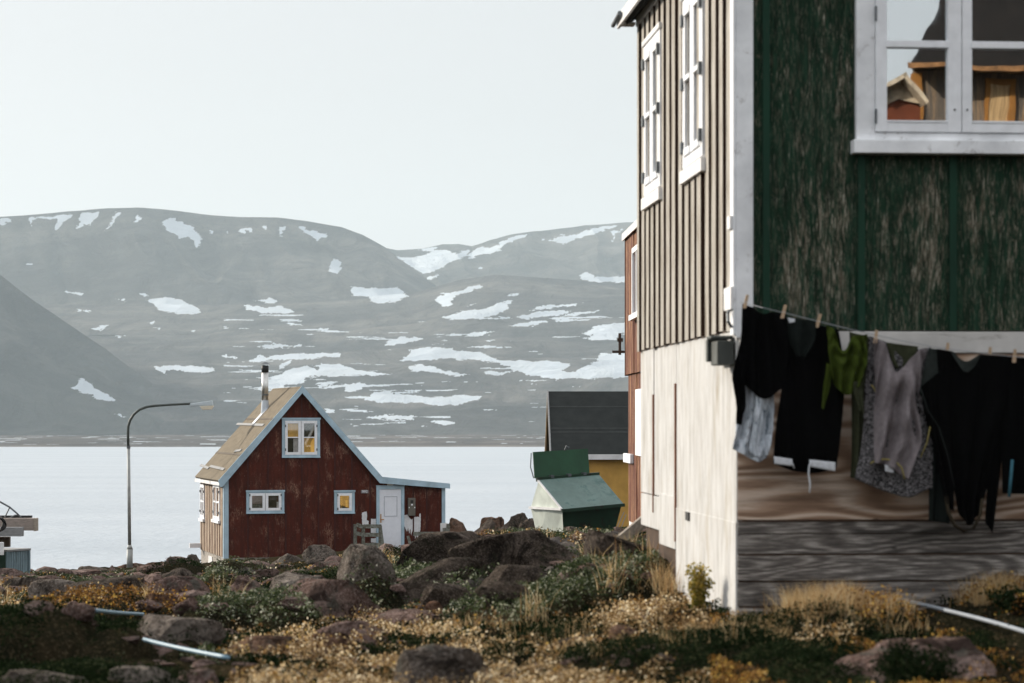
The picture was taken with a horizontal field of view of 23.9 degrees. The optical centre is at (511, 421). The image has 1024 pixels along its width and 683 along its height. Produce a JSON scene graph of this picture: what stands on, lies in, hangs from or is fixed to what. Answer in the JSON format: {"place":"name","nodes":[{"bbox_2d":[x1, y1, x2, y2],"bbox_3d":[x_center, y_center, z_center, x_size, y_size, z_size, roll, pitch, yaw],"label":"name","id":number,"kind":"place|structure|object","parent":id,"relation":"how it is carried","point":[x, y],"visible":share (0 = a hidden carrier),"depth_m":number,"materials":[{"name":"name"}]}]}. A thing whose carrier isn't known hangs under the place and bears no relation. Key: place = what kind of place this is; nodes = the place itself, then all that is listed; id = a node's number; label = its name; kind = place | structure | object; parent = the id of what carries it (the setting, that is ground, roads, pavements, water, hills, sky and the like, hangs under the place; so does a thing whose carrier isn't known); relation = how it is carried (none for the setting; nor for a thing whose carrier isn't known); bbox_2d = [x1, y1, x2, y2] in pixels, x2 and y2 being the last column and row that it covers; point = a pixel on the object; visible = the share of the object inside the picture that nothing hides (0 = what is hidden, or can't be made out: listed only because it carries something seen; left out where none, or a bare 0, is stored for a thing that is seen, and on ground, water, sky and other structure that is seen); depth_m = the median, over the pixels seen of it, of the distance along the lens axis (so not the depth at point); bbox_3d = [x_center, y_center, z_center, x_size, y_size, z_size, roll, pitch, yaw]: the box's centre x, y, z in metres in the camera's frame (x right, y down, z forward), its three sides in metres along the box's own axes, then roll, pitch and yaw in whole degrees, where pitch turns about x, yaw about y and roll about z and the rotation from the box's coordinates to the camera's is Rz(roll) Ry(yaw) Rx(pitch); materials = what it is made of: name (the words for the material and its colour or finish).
{"place":"outdoors","nodes":[
{"label":"outdoors","id":0,"kind":"place"},
{"bbox_2d":[0,516,6,531],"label":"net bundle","id":1,"kind":"object","parent":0,"point":[4,525],"visible":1,"depth_m":58.77,"materials":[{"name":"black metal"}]},
{"bbox_2d":[0,275,165,435],"bbox_3d":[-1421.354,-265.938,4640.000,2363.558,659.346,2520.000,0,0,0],"label":"hills","id":2,"kind":"structure","parent":0,"point":[58,376],"depth_m":3780.98,"materials":[{"name":"stone"}]},
{"bbox_2d":[0,208,435,334],"bbox_3d":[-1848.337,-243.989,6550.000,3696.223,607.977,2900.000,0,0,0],"label":"hills","id":3,"kind":"structure","parent":0,"point":[132,256],"depth_m":5948.14,"materials":[{"name":"stone"}]},
{"bbox_2d":[0,447,544,570],"bbox_3d":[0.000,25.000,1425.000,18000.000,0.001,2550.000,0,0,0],"label":"water","id":4,"kind":"structure","parent":0,"point":[73,500],"depth_m":860.16,"materials":[{"name":"liquid"}]},
{"bbox_2d":[0,434,544,446],"bbox_3d":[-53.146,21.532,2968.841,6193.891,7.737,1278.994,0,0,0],"label":"shore flat","id":5,"kind":"structure","parent":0,"point":[380,440],"depth_m":2759.70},
{"bbox_2d":[0,0,636,249],"label":"sky","id":6,"kind":"structure","parent":0,"point":[396,124],"materials":[{"name":"white"}]},
{"bbox_2d":[41,275,627,434],"bbox_3d":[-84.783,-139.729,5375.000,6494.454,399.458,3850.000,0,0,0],"label":"hills","id":7,"kind":"structure","parent":0,"point":[494,355],"depth_m":4565.26,"materials":[{"name":"stone"}]},
{"bbox_2d":[387,222,633,285],"bbox_3d":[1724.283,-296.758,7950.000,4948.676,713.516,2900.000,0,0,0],"label":"hills","id":8,"kind":"structure","parent":0,"point":[589,253],"depth_m":7335.94,"materials":[{"name":"stone"}]},
{"bbox_2d":[0,530,1023,682],"bbox_3d":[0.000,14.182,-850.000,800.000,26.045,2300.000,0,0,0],"label":"ground","id":9,"kind":"structure","parent":0,"point":[110,641],"depth_m":17.05,"materials":[{"name":"soil"}]},
{"bbox_2d":[0,542,3,554],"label":"plank","id":10,"kind":"object","parent":9,"relation":"on","point":[1,548],"visible":1,"depth_m":58.60,"materials":[{"name":"wood"}]},
{"bbox_2d":[0,527,23,535],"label":"plank","id":11,"kind":"object","parent":9,"relation":"on","point":[13,531],"visible":1,"depth_m":59.20,"materials":[{"name":"wood"}]},
{"bbox_2d":[0,518,37,530],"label":"plank","id":12,"kind":"object","parent":11,"relation":"on","point":[29,524],"visible":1,"depth_m":59.60,"materials":[{"name":"wood"}]},
{"bbox_2d":[0,501,21,517],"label":"sledge rail","id":13,"kind":"object","parent":12,"relation":"on","point":[9,507],"visible":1,"depth_m":59.78,"materials":[{"name":"wood"}]},
{"bbox_2d":[0,515,31,517],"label":"plank","id":14,"kind":"object","parent":12,"relation":"on","point":[22,516],"visible":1,"depth_m":59.90,"materials":[{"name":"black wood"}]},
{"bbox_2d":[0,547,30,573],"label":"blue crate","id":15,"kind":"object","parent":9,"relation":"on","point":[18,558],"visible":0.48,"depth_m":60.38,"materials":[{"name":"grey wood"}]},
{"bbox_2d":[0,537,10,546],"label":"plank","id":16,"kind":"object","parent":15,"relation":"on","point":[6,541],"visible":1,"depth_m":59.90,"materials":[{"name":"wood"}]},
{"bbox_2d":[2,577,41,586],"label":"rock","id":17,"kind":"object","parent":9,"relation":"on","point":[21,581],"visible":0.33,"depth_m":35.08,"materials":[{"name":"stone"}]},
{"bbox_2d":[0,669,87,682],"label":"rock","id":18,"kind":"object","parent":9,"relation":"on","point":[10,674],"visible":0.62,"depth_m":13.52,"materials":[{"name":"stone"}]},
{"bbox_2d":[27,579,75,597],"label":"rock","id":19,"kind":"object","parent":9,"relation":"on","point":[41,587],"visible":0.28,"depth_m":32.20,"materials":[{"name":"stone"}]},
{"bbox_2d":[78,566,111,572],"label":"rock","id":20,"kind":"object","parent":9,"relation":"on","point":[89,567],"visible":0.11,"depth_m":70.00,"materials":[{"name":"stone"}]},
{"bbox_2d":[64,575,144,596],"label":"rock","id":21,"kind":"object","parent":9,"relation":"on","point":[132,579],"visible":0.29,"depth_m":31.29,"materials":[{"name":"stone"}]},
{"bbox_2d":[95,608,143,615],"bbox_3d":[-3.366,1.638,20.707,0.072,0.588,6.600,0,0,-6],"label":"hose","id":22,"kind":"object","parent":9,"relation":"on","point":[117,612],"visible":0.97,"depth_m":20.73,"materials":[{"name":"plastic"}]},
{"bbox_2d":[118,563,144,567],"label":"rock","id":23,"kind":"object","parent":9,"relation":"on","point":[135,565],"visible":0.08,"depth_m":95.68,"materials":[{"name":"stone"}]},
{"bbox_2d":[108,666,180,682],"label":"rock","id":24,"kind":"object","parent":9,"relation":"on","point":[142,678],"visible":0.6,"depth_m":13.57,"materials":[{"name":"stone"}]},
{"bbox_2d":[145,593,178,606],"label":"rock","id":25,"kind":"object","parent":9,"relation":"on","point":[153,596],"visible":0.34,"depth_m":25.31,"materials":[{"name":"stone"}]},
{"bbox_2d":[127,401,213,567],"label":"street lamp","id":26,"kind":"object","parent":9,"relation":"on","point":[206,405],"visible":0.99,"depth_m":83.95,"materials":[{"name":"grey metal"}]},
{"bbox_2d":[144,576,209,593],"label":"rock","id":27,"kind":"object","parent":9,"relation":"on","point":[177,583],"visible":0.37,"depth_m":29.57,"materials":[{"name":"stone"}]},
{"bbox_2d":[137,614,225,651],"bbox_3d":[-2.568,1.649,17.933,0.748,0.431,0.539,0,0,36],"label":"rock","id":28,"kind":"object","parent":9,"relation":"on","point":[162,627],"visible":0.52,"depth_m":17.79,"materials":[{"name":"stone"}]},
{"bbox_2d":[161,567,202,578],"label":"rock","id":29,"kind":"object","parent":9,"relation":"on","point":[180,571],"visible":0.12,"depth_m":38.38,"materials":[{"name":"stone"}]},
{"bbox_2d":[142,638,229,659],"bbox_3d":[-2.233,1.540,16.403,0.048,0.050,1.708,0,0,-27],"label":"hose","id":30,"kind":"object","parent":9,"relation":"on","point":[191,650],"visible":1,"depth_m":16.29,"materials":[{"name":"plastic"}]},
{"bbox_2d":[172,597,199,616],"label":"rock","id":31,"kind":"object","parent":9,"relation":"on","point":[189,604],"visible":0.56,"depth_m":22.99,"materials":[{"name":"stone"}]},
{"bbox_2d":[187,554,199,562],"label":"rock","id":32,"kind":"object","parent":9,"relation":"on","point":[194,557],"visible":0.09,"depth_m":112.04,"materials":[{"name":"stone"}]},
{"bbox_2d":[178,668,218,682],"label":"rock","id":33,"kind":"object","parent":9,"relation":"on","point":[207,673],"visible":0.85,"depth_m":13.63,"materials":[{"name":"stone"}]},
{"bbox_2d":[230,577,263,593],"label":"rock","id":34,"kind":"object","parent":9,"relation":"on","point":[237,584],"visible":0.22,"depth_m":32.29,"materials":[{"name":"stone"}]},
{"bbox_2d":[223,635,303,660],"bbox_3d":[-1.963,1.806,17.916,0.960,0.460,0.600,0,0,4],"label":"rock","id":35,"kind":"object","parent":9,"relation":"on","point":[263,641],"visible":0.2,"depth_m":17.74,"materials":[{"name":"stone"}]},
{"bbox_2d":[272,553,303,563],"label":"rock","id":36,"kind":"object","parent":9,"relation":"on","point":[288,558],"visible":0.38,"depth_m":63.30,"materials":[{"name":"stone"}]},
{"bbox_2d":[276,596,310,610],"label":"rock","id":37,"kind":"object","parent":9,"relation":"on","point":[286,601],"visible":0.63,"depth_m":22.96,"materials":[{"name":"stone"}]},
{"bbox_2d":[269,572,318,590],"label":"rock","id":38,"kind":"object","parent":9,"relation":"on","point":[285,578],"visible":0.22,"depth_m":32.91,"materials":[{"name":"stone"}]},
{"bbox_2d":[189,362,449,563],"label":"red house","id":39,"kind":"structure","parent":9,"relation":"on","point":[289,470],"depth_m":80.86,"materials":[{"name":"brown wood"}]},
{"bbox_2d":[198,484,204,521],"bbox_3d":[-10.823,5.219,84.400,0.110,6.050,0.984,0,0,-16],"label":"window","id":40,"kind":"structure","parent":39,"relation":"in","point":[202,486],"depth_m":84.35,"materials":[{"name":"white paint"}]},
{"bbox_2d":[211,485,219,523],"bbox_3d":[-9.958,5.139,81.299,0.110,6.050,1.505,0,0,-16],"label":"window","id":41,"kind":"structure","parent":39,"relation":"in","point":[216,519],"depth_m":81.26,"materials":[{"name":"white paint"}]},
{"bbox_2d":[246,490,284,513],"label":"window","id":42,"kind":"structure","parent":39,"relation":"in","point":[256,500],"depth_m":80.29,"materials":[{"name":"white paint"}]},
{"bbox_2d":[282,418,320,457],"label":"window","id":43,"kind":"structure","parent":39,"relation":"in","point":[300,436],"depth_m":80.63,"materials":[{"name":"white paint"}]},
{"bbox_2d":[334,490,354,513],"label":"window","id":44,"kind":"structure","parent":39,"relation":"in","point":[344,500],"depth_m":81.04,"materials":[{"name":"white paint"}]},
{"bbox_2d":[376,485,404,547],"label":"door","id":45,"kind":"structure","parent":39,"relation":"in","point":[390,498],"depth_m":81.48,"materials":[{"name":"white paint"}]},
{"bbox_2d":[302,545,336,564],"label":"rock","id":46,"kind":"object","parent":9,"relation":"on","point":[312,554],"visible":0.5,"depth_m":53.46,"materials":[{"name":"stone"}]},
{"bbox_2d":[279,578,379,622],"bbox_3d":[-1.842,1.905,24.212,0.739,0.682,0.973,0,0,42],"label":"rock","id":47,"kind":"object","parent":9,"relation":"on","point":[335,598],"visible":0.41,"depth_m":23.96,"materials":[{"name":"stone"}]},
{"bbox_2d":[311,632,354,657],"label":"rock","id":48,"kind":"object","parent":9,"relation":"on","point":[342,641],"visible":0.3,"depth_m":17.15,"materials":[{"name":"stone"}]},
{"bbox_2d":[0,526,673,682],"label":"loose stones","id":49,"kind":"object","parent":9,"relation":"on","point":[84,612],"visible":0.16,"depth_m":24.84,"materials":[{"name":"stone"}]},
{"bbox_2d":[313,620,388,641],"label":"rock","id":50,"kind":"object","parent":9,"relation":"on","point":[347,627],"visible":0.26,"depth_m":19.14,"materials":[{"name":"stone"}]},
{"bbox_2d":[0,525,708,665],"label":"dwarf willow mats","id":51,"kind":"object","parent":9,"relation":"on","point":[266,594],"visible":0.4,"depth_m":22.61,"materials":[{"name":"green plant"}]},
{"bbox_2d":[337,544,396,584],"bbox_3d":[-1.578,1.734,26.149,0.714,0.805,0.537,0,0,8],"label":"rock","id":52,"kind":"object","parent":9,"relation":"on","point":[354,556],"visible":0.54,"depth_m":25.97,"materials":[{"name":"stone"}]},
{"bbox_2d":[353,523,383,547],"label":"porch railing","id":53,"kind":"object","parent":9,"relation":"on","point":[363,534],"visible":0.8,"depth_m":80.44,"materials":[{"name":"grey wood"}]},
{"bbox_2d":[353,609,439,627],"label":"rock","id":54,"kind":"object","parent":9,"relation":"on","point":[396,615],"visible":0.23,"depth_m":22.99,"materials":[{"name":"stone"}]},
{"bbox_2d":[407,523,449,543],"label":"porch railing","id":55,"kind":"object","parent":9,"relation":"on","point":[444,526],"visible":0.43,"depth_m":81.33,"materials":[{"name":"grey wood"}]},
{"bbox_2d":[0,525,864,682],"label":"straw flowers","id":56,"kind":"object","parent":9,"relation":"on","point":[539,662],"visible":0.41,"depth_m":16.16,"materials":[{"name":"plant"}]},
{"bbox_2d":[425,601,443,613],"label":"rock","id":57,"kind":"object","parent":9,"relation":"on","point":[435,605],"visible":0.27,"depth_m":24.23,"materials":[{"name":"stone"}]},
{"bbox_2d":[396,531,485,569],"bbox_3d":[-1.020,2.131,36.009,1.887,1.012,0.975,0,0,-10],"label":"rock","id":58,"kind":"object","parent":9,"relation":"on","point":[427,548],"visible":0.26,"depth_m":35.61,"materials":[{"name":"stone"}]},
{"bbox_2d":[393,644,495,682],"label":"rock","id":59,"kind":"object","parent":9,"relation":"on","point":[431,661],"visible":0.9,"depth_m":13.61,"materials":[{"name":"stone"}]},
{"bbox_2d":[398,557,491,602],"bbox_3d":[-0.858,1.814,26.287,1.210,0.668,0.664,0,0,-40],"label":"rock","id":60,"kind":"object","parent":9,"relation":"on","point":[415,584],"visible":0.32,"depth_m":26.14,"materials":[{"name":"stone"}]},
{"bbox_2d":[420,583,477,609],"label":"rock","id":61,"kind":"object","parent":9,"relation":"on","point":[442,594],"visible":0.51,"depth_m":24.66,"materials":[{"name":"stone"}]},
{"bbox_2d":[449,518,465,531],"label":"rock","id":62,"kind":"object","parent":9,"relation":"on","point":[456,525],"visible":0.14,"depth_m":95.86,"materials":[{"name":"stone"}]},
{"bbox_2d":[474,518,494,532],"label":"rock","id":63,"kind":"object","parent":9,"relation":"on","point":[488,524],"visible":0.2,"depth_m":98.89,"materials":[{"name":"stone"}]},
{"bbox_2d":[480,517,503,530],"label":"rock","id":64,"kind":"object","parent":9,"relation":"on","point":[499,522],"visible":0.09,"depth_m":103.76,"materials":[{"name":"stone"}]},
{"bbox_2d":[475,581,530,607],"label":"rock","id":65,"kind":"object","parent":9,"relation":"on","point":[500,588],"visible":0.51,"depth_m":20.97,"materials":[{"name":"stone"}]},
{"bbox_2d":[500,520,509,530],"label":"rock","id":66,"kind":"object","parent":9,"relation":"on","point":[506,526],"visible":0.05,"depth_m":97.91,"materials":[{"name":"stone"}]},
{"bbox_2d":[0,528,1023,682],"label":"crowberry mats","id":67,"kind":"object","parent":9,"relation":"on","point":[786,648],"visible":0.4,"depth_m":15.22,"materials":[{"name":"green plant"}]},
{"bbox_2d":[0,527,1023,658],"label":"dry grass","id":68,"kind":"structure","parent":9,"relation":"on","point":[811,595],"depth_m":17.03,"materials":[{"name":"plant"}]},
{"bbox_2d":[0,527,1023,682],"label":"autumn shrubs","id":69,"kind":"object","parent":9,"relation":"on","point":[744,676],"visible":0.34,"depth_m":16.66,"materials":[{"name":"orange plant"}]},
{"bbox_2d":[447,530,578,575],"bbox_3d":[0.118,1.755,29.431,1.804,0.884,0.860,0,0,23],"label":"rock","id":70,"kind":"object","parent":9,"relation":"on","point":[532,547],"visible":0.38,"depth_m":29.15,"materials":[{"name":"stone"}]},
{"bbox_2d":[480,564,552,588],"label":"rock","id":71,"kind":"object","parent":9,"relation":"on","point":[513,573],"visible":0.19,"depth_m":24.85,"materials":[{"name":"stone"}]},
{"bbox_2d":[509,513,527,529],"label":"rock","id":72,"kind":"object","parent":9,"relation":"on","point":[516,520],"visible":0.13,"depth_m":93.82,"materials":[{"name":"stone"}]},
{"bbox_2d":[518,518,534,529],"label":"rock","id":73,"kind":"object","parent":9,"relation":"on","point":[527,523],"visible":0.14,"depth_m":89.77,"materials":[{"name":"stone"}]},
{"bbox_2d":[550,635,597,650],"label":"rock","id":74,"kind":"object","parent":9,"relation":"on","point":[565,640],"visible":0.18,"depth_m":17.04,"materials":[{"name":"stone"}]},
{"bbox_2d":[529,446,624,531],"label":"dumpster","id":75,"kind":"object","parent":9,"relation":"on","point":[571,490],"visible":0.94,"depth_m":52.79,"materials":[{"name":"green metal"}]},
{"bbox_2d":[544,390,628,526],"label":"yellow house","id":76,"kind":"structure","parent":9,"relation":"on","point":[595,423],"depth_m":65.67,"materials":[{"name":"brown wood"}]},
{"bbox_2d":[583,529,646,564],"bbox_3d":[1.128,1.351,23.111,0.897,0.650,0.528,0,0,-14],"label":"rock","id":77,"kind":"object","parent":9,"relation":"on","point":[603,542],"visible":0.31,"depth_m":22.93,"materials":[{"name":"stone"}]},
{"bbox_2d":[608,624,637,637],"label":"rock","id":78,"kind":"object","parent":9,"relation":"on","point":[617,627],"visible":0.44,"depth_m":17.44,"materials":[{"name":"stone"}]},
{"bbox_2d":[612,220,643,524],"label":"brown house","id":79,"kind":"structure","parent":9,"relation":"on","point":[632,457],"depth_m":46.45,"materials":[{"name":"beige wood"}]},
{"bbox_2d":[629,244,636,320],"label":"window","id":80,"kind":"structure","parent":79,"relation":"in","point":[633,316],"depth_m":45.72,"materials":[{"name":"white paint"}]},
{"bbox_2d":[618,516,645,539],"bbox_3d":[1.365,1.204,27.175,0.515,0.333,0.078,0,0,-44],"label":"driftwood board","id":81,"kind":"object","parent":9,"relation":"on","point":[635,526],"visible":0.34,"depth_m":27.12,"materials":[{"name":"wood"}]},
{"bbox_2d":[683,562,715,615],"bbox_3d":[1.435,1.303,18.597,0.214,0.452,0.262,0,0,-45],"label":"willow shrub","id":82,"kind":"object","parent":9,"relation":"on","point":[698,585],"visible":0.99,"depth_m":18.56,"materials":[{"name":"green plant"}]},
{"bbox_2d":[611,0,1023,619],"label":"green house","id":83,"kind":"structure","parent":9,"relation":"on","point":[853,164],"depth_m":18.08,"materials":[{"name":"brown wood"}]},
{"bbox_2d":[641,22,661,210],"bbox_3d":[1.311,-2.800,22.381,0.092,1.600,1.213,0,0,-4],"label":"window","id":84,"kind":"structure","parent":83,"relation":"in","point":[651,44],"depth_m":22.28,"materials":[{"name":"white paint"}]},
{"bbox_2d":[679,0,704,184],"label":"window","id":85,"kind":"structure","parent":83,"relation":"in","point":[693,163],"depth_m":19.79,"materials":[{"name":"white paint"}]},
{"bbox_2d":[740,302,1023,357],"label":"clothes line","id":86,"kind":"object","parent":83,"relation":"attached to","point":[882,336],"visible":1,"depth_m":17.75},
{"bbox_2d":[732,385,774,461],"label":"denim shorts","id":87,"kind":"object","parent":86,"relation":"hanging from","point":[753,436],"visible":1,"depth_m":17.73,"materials":[{"name":"fabric"}]},
{"bbox_2d":[732,304,788,424],"bbox_3d":[1.810,-0.415,17.692,0.421,0.886,0.118,0,0,-4],"label":"long sleeved shirt","id":88,"kind":"object","parent":86,"relation":"hanging from","point":[760,366],"visible":1,"depth_m":17.67,"materials":[{"name":"black fabric"}]},
{"bbox_2d":[743,295,748,307],"bbox_3d":[1.707,-0.875,17.658,0.047,0.101,0.010,0,0,-4],"label":"clothes peg","id":89,"kind":"object","parent":88,"relation":"attached to","point":[745,302],"visible":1,"depth_m":17.65,"materials":[{"name":"brown wood"}]},
{"bbox_2d":[780,305,786,317],"bbox_3d":[1.986,-0.801,17.679,0.050,0.102,0.010,0,0,-4],"label":"clothes peg","id":90,"kind":"object","parent":86,"relation":"attached to","point":[783,311],"visible":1,"depth_m":17.68,"materials":[{"name":"brown wood"}]},
{"bbox_2d":[773,317,843,492],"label":"sweatpants","id":91,"kind":"object","parent":86,"relation":"hanging from","point":[807,433],"visible":1,"depth_m":17.72,"materials":[{"name":"black fabric"}]},
{"bbox_2d":[816,314,821,327],"bbox_3d":[2.243,-0.736,17.699,0.053,0.102,0.010,0,0,-4],"label":"clothes peg","id":92,"kind":"object","parent":86,"relation":"attached to","point":[818,320],"visible":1,"depth_m":17.69,"materials":[{"name":"brown wood"}]},
{"bbox_2d":[821,325,867,412],"bbox_3d":[2.434,-0.381,17.703,0.342,0.645,0.102,0,0,-4],"label":"draped blouse","id":93,"kind":"object","parent":86,"relation":"hanging from","point":[845,369],"visible":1,"depth_m":17.69,"materials":[{"name":"fabric"}]},
{"bbox_2d":[849,332,868,478],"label":"olive trousers","id":94,"kind":"object","parent":86,"relation":"hanging from","point":[857,422],"visible":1,"depth_m":17.80,"materials":[{"name":"fabric"}]},
{"bbox_2d":[873,330,877,342],"bbox_3d":[2.667,-0.620,17.731,0.035,0.100,0.010,0,0,-4],"label":"clothes peg","id":95,"kind":"object","parent":86,"relation":"attached to","point":[876,335],"visible":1,"depth_m":17.73,"materials":[{"name":"brown wood"}]},
{"bbox_2d":[855,336,932,496],"bbox_3d":[2.814,-0.034,17.720,0.590,1.187,0.180,0,0,-4],"label":"mauve vest","id":96,"kind":"object","parent":86,"relation":"hanging from","point":[896,455],"visible":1,"depth_m":17.76,"materials":[{"name":"grey fabric"}]},
{"bbox_2d":[919,348,950,523],"bbox_3d":[3.146,0.109,17.814,0.328,1.293,0.074,0,0,-12],"label":"slate shirt","id":97,"kind":"object","parent":86,"relation":"hanging from","point":[937,509],"visible":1,"depth_m":17.82,"materials":[{"name":"fabric"}]},
{"bbox_2d":[920,349,1006,532],"bbox_3d":[3.325,0.147,17.771,0.679,1.360,0.082,0,0,-11],"label":"black sweater","id":98,"kind":"object","parent":86,"relation":"hanging from","point":[963,404],"visible":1,"depth_m":17.77,"materials":[{"name":"fabric"}]},
{"bbox_2d":[1001,356,1023,496],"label":"black jacket","id":99,"kind":"object","parent":86,"relation":"hanging from","point":[1012,437],"visible":1,"depth_m":17.83,"materials":[{"name":"fabric"}]},
{"bbox_2d":[1012,349,1016,362],"bbox_3d":[3.701,-0.481,17.810,0.033,0.100,0.010,0,0,-4],"label":"clothes peg","id":100,"kind":"object","parent":86,"relation":"attached to","point":[1014,356],"visible":1,"depth_m":17.80,"materials":[{"name":"brown wood"}]},
{"bbox_2d":[851,0,1023,155],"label":"window","id":101,"kind":"structure","parent":83,"relation":"in","point":[933,77],"depth_m":18.03,"materials":[{"name":"white paint"}]},
{"bbox_2d":[828,636,995,682],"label":"rock","id":102,"kind":"object","parent":9,"relation":"on","point":[966,650],"visible":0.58,"depth_m":13.57,"materials":[{"name":"stone"}]},
{"bbox_2d":[860,635,968,682],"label":"willow shrub","id":103,"kind":"object","parent":9,"relation":"on","point":[903,660],"visible":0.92,"depth_m":12.84,"materials":[{"name":"green plant"}]},
{"bbox_2d":[905,600,1023,632],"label":"pipe","id":104,"kind":"object","parent":9,"relation":"on","point":[990,621],"visible":0.91,"depth_m":16.40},
{"bbox_2d":[979,582,1023,614],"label":"willow shrub","id":105,"kind":"object","parent":9,"relation":"on","point":[1005,600],"visible":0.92,"depth_m":16.53,"materials":[{"name":"green plant"}]}
]}

